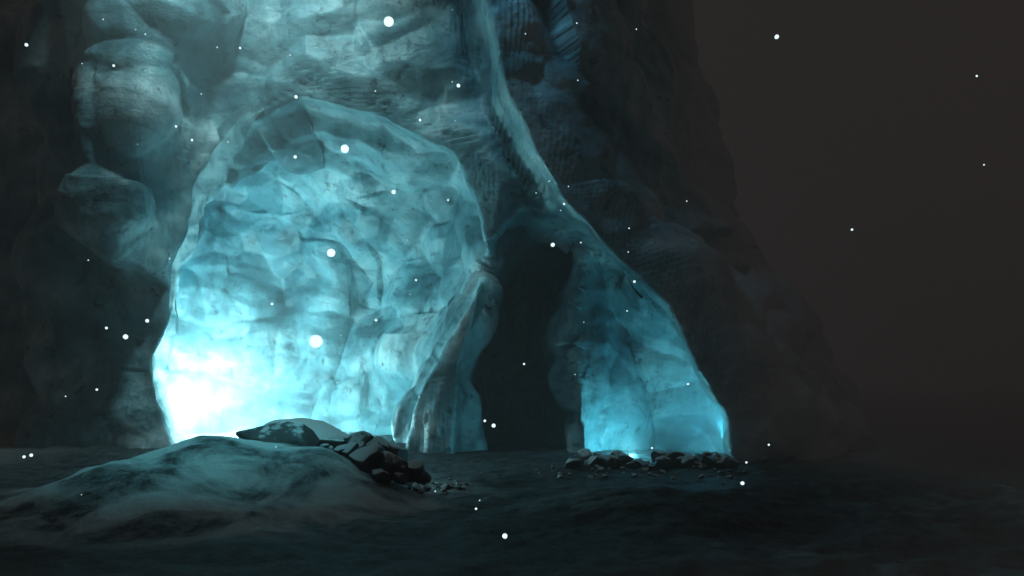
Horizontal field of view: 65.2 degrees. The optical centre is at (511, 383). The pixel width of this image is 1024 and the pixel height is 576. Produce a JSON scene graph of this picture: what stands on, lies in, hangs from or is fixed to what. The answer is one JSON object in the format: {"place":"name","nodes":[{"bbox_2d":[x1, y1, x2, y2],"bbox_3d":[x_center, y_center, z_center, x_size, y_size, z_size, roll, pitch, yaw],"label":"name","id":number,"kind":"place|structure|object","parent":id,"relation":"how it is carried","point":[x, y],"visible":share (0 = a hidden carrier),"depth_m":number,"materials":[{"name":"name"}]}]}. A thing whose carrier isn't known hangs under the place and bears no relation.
{"place":"outdoors","nodes":[
{"label":"outdoors","id":0,"kind":"place"},
{"bbox_2d":[22,9,984,538],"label":"snowflakes","id":1,"kind":"object","parent":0,"point":[316,341],"visible":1,"depth_m":7.00,"materials":[{"name":"white"}]},
{"bbox_2d":[0,388,1023,575],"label":"ground","id":2,"kind":"structure","parent":0,"point":[930,482],"depth_m":9.48,"materials":[{"name":"grey snow"}]},
{"bbox_2d":[236,421,344,449],"bbox_3d":[-3.289,0.907,12.177,1.817,0.683,0.885,0,0,0],"label":"rock slab","id":3,"kind":"object","parent":2,"relation":"on","point":[296,433],"visible":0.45,"depth_m":11.99,"materials":[{"name":"dark rock"},{"name":"snow"}]},
{"bbox_2d":[264,418,346,439],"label":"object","id":4,"kind":"structure","parent":2,"relation":"on","point":[321,429],"depth_m":13.11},
{"bbox_2d":[319,431,468,493],"bbox_3d":[-1.682,1.218,12.057,2.078,1.051,2.364,0,0,0],"label":"rock pile","id":5,"kind":"object","parent":2,"relation":"on","point":[380,459],"visible":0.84,"depth_m":11.22,"materials":[{"name":"rock"}]},
{"bbox_2d":[0,0,871,463],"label":"ice cave wall","id":6,"kind":"structure","parent":2,"relation":"on","point":[606,112],"depth_m":17.88,"materials":[{"name":"blue ice"}]},
{"bbox_2d":[152,103,264,443],"bbox_3d":[-6.840,-2.188,17.747,2.752,8.323,0.181,0,0,0],"label":"ice rim","id":7,"kind":"object","parent":6,"relation":"attached to","point":[233,128],"visible":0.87,"depth_m":17.71,"materials":[{"name":"teal ice"}]},
{"bbox_2d":[405,276,491,447],"bbox_3d":[-1.409,-0.137,17.720,1.943,4.498,0.157,0,0,0],"label":"ice rim","id":8,"kind":"object","parent":6,"relation":"attached to","point":[431,362],"visible":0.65,"depth_m":17.71,"materials":[{"name":"teal ice"}]},
{"bbox_2d":[447,466,723,484],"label":"scattered stones","id":9,"kind":"object","parent":2,"relation":"on","point":[597,471],"visible":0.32,"depth_m":14.41,"materials":[{"name":"grey stone"}]},
{"bbox_2d":[557,448,747,479],"bbox_3d":[2.543,1.499,14.781,3.596,0.523,3.152,0,0,0],"label":"rock pile","id":10,"kind":"object","parent":2,"relation":"on","point":[663,460],"visible":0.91,"depth_m":15.01,"materials":[{"name":"rock"}]},
{"bbox_2d":[693,0,1023,387],"label":"sky","id":11,"kind":"structure","parent":0,"point":[875,119],"materials":[{"name":"black"}]}
]}

